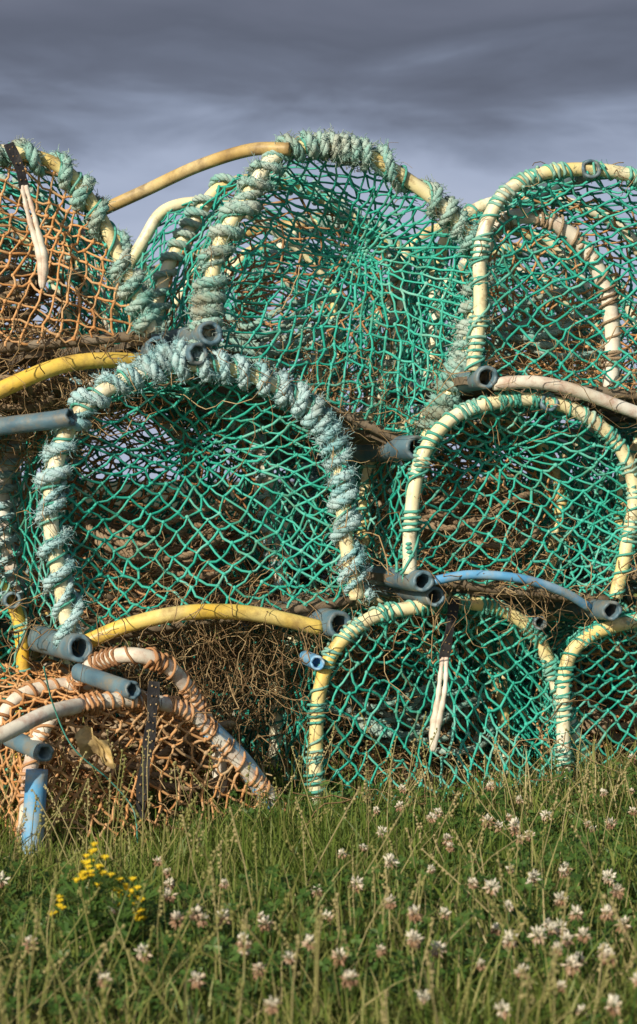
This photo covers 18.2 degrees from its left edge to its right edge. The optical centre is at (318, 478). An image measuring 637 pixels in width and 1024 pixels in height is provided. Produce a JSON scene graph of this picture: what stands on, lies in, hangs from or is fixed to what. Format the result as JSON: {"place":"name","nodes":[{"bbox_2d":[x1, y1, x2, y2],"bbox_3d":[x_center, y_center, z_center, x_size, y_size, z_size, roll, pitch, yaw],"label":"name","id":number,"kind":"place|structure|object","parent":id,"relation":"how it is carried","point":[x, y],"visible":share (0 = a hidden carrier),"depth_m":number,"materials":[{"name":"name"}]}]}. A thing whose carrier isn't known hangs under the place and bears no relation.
{"place":"outdoors","nodes":[
{"label":"outdoors","id":0,"kind":"place"},
{"bbox_2d":[0,481,636,1023],"bbox_3d":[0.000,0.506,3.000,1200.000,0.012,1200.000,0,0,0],"label":"ground","id":1,"kind":"structure","parent":0,"point":[126,487],"depth_m":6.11,"materials":[{"name":"green plant"}]},
{"bbox_2d":[0,577,81,791],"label":"lobster pot","id":2,"kind":"object","parent":1,"relation":"on","point":[20,663],"visible":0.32,"depth_m":3.05,"materials":[{"name":"brown fabric"}]},
{"bbox_2d":[0,516,54,701],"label":"lobster pot","id":3,"kind":"object","parent":2,"relation":"on","point":[11,631],"visible":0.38,"depth_m":3.04,"materials":[{"name":"brown fabric"}]},
{"bbox_2d":[35,842,144,956],"bbox_3d":[-0.228,0.436,2.028,0.110,0.128,0.090,0,0,26],"label":"ragwort plant","id":4,"kind":"object","parent":1,"relation":"on","point":[81,876],"visible":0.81,"depth_m":2.02,"materials":[{"name":"green plant"}]},
{"bbox_2d":[46,872,171,973],"bbox_3d":[-0.210,0.445,2.002,0.132,0.111,0.103,0,0,0],"label":"ragwort plant","id":5,"kind":"object","parent":1,"relation":"on","point":[132,898],"visible":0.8,"depth_m":2.00,"materials":[{"name":"green plant"}]},
{"bbox_2d":[6,570,265,744],"bbox_3d":[-0.383,0.342,3.966,0.472,0.346,0.632,0,0,-15],"label":"lobster pot","id":6,"kind":"object","parent":1,"relation":"on","point":[36,654],"visible":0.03,"depth_m":3.75,"materials":[{"name":"brown fabric"}]},
{"bbox_2d":[0,437,34,577],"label":"lobster pot","id":7,"kind":"object","parent":6,"relation":"on","point":[26,570],"visible":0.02,"depth_m":3.73,"materials":[{"name":"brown fabric"}]},
{"bbox_2d":[2,394,329,610],"bbox_3d":[-0.379,0.003,3.897,0.710,0.488,0.636,0,0,-15],"label":"lobster pot","id":8,"kind":"object","parent":6,"relation":"on","point":[310,490],"visible":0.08,"depth_m":3.71,"materials":[{"name":"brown fabric"}]},
{"bbox_2d":[0,214,181,455],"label":"lobster pot","id":9,"kind":"object","parent":8,"relation":"on","point":[122,235],"visible":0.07,"depth_m":3.69,"materials":[{"name":"brown fabric"}]},
{"bbox_2d":[0,646,374,858],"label":"lobster pot","id":10,"kind":"object","parent":1,"relation":"on","point":[98,694],"visible":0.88,"depth_m":2.81,"materials":[{"name":"orange fabric"}]},
{"bbox_2d":[0,330,425,804],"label":"lobster pot","id":11,"kind":"object","parent":1,"relation":"on","point":[152,611],"visible":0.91,"depth_m":3.01,"materials":[{"name":"teal fabric"}]},
{"bbox_2d":[0,136,178,493],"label":"lobster pot","id":12,"kind":"object","parent":11,"relation":"on","point":[82,348],"visible":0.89,"depth_m":3.02,"materials":[{"name":"orange fabric"}]},
{"bbox_2d":[32,124,503,499],"bbox_3d":[-0.099,-0.255,3.258,0.770,0.577,0.770,0,0,0],"label":"lobster pot","id":13,"kind":"object","parent":11,"relation":"on","point":[206,309],"visible":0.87,"depth_m":3.13,"materials":[{"name":"teal fabric"}]},
{"bbox_2d":[0,754,636,1023],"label":"clover","id":14,"kind":"object","parent":1,"relation":"on","point":[16,923],"depth_m":2.03,"materials":[{"name":"green plant"}]},
{"bbox_2d":[192,572,474,746],"bbox_3d":[0.017,0.342,3.986,0.472,0.346,0.632,0,0,-15],"label":"lobster pot","id":15,"kind":"object","parent":1,"relation":"on","point":[317,583],"visible":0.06,"depth_m":3.77,"materials":[{"name":"brown fabric"}]},
{"bbox_2d":[286,428,551,575],"bbox_3d":[0.195,0.037,3.975,0.395,0.353,0.654,0,0,-15],"label":"lobster pot","id":16,"kind":"object","parent":15,"relation":"on","point":[440,457],"visible":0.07,"depth_m":3.77,"materials":[{"name":"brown fabric"}]},
{"bbox_2d":[154,208,459,479],"bbox_3d":[-0.047,-0.255,3.953,0.598,0.517,0.601,0,0,-14],"label":"lobster pot","id":17,"kind":"object","parent":16,"relation":"on","point":[244,258],"visible":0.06,"depth_m":3.81,"materials":[{"name":"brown fabric"}]},
{"bbox_2d":[366,242,636,465],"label":"lobster pot","id":18,"kind":"object","parent":16,"relation":"on","point":[520,270],"visible":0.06,"depth_m":3.77,"materials":[{"name":"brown fabric"}]},
{"bbox_2d":[189,588,623,810],"bbox_3d":[0.152,0.393,3.253,0.801,0.448,0.803,0,0,0],"label":"lobster pot","id":19,"kind":"object","parent":1,"relation":"on","point":[445,704],"visible":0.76,"depth_m":3.05,"materials":[{"name":"green net twine"},{"name":"cream plastic pipe"},{"name":"grey teal rope"}]},
{"bbox_2d":[156,389,636,677],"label":"lobster pot","id":20,"kind":"object","parent":19,"relation":"on","point":[418,518],"visible":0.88,"depth_m":3.04,"materials":[{"name":"green net twine"},{"name":"cream plastic pipe"},{"name":"brown rope"}]},
{"bbox_2d":[341,601,636,795],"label":"lobster pot","id":21,"kind":"object","parent":1,"relation":"on","point":[595,716],"visible":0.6,"depth_m":3.18,"materials":[{"name":"green net twine"},{"name":"cream plastic pipe"},{"name":"brown rope"}]},
{"bbox_2d":[395,421,636,660],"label":"lobster pot","id":22,"kind":"object","parent":21,"relation":"on","point":[621,493],"visible":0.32,"depth_m":3.35,"materials":[{"name":"green net twine"},{"name":"cream plastic pipe"},{"name":"brown rope"}]},
{"bbox_2d":[287,159,636,489],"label":"lobster pot","id":23,"kind":"object","parent":22,"relation":"on","point":[505,210],"visible":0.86,"depth_m":3.07,"materials":[{"name":"green net twine"},{"name":"cream plastic pipe"},{"name":"grey teal rope"}]},
{"bbox_2d":[399,583,636,743],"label":"lobster pot","id":24,"kind":"object","parent":1,"relation":"on","point":[628,599],"visible":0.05,"depth_m":3.83,"materials":[{"name":"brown fabric"}]},
{"bbox_2d":[536,593,636,714],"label":"lobster pot","id":25,"kind":"object","parent":1,"relation":"on","point":[594,668],"visible":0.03,"depth_m":3.95,"materials":[{"name":"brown fabric"}]},
{"bbox_2d":[519,427,635,566],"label":"lobster pot","id":26,"kind":"object","parent":25,"relation":"on","point":[585,486],"visible":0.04,"depth_m":3.96,"materials":[{"name":"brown fabric"}]},
{"bbox_2d":[0,0,636,480],"label":"sky","id":27,"kind":"structure","parent":0,"point":[471,94],"materials":[{"name":"grey"}]}
]}

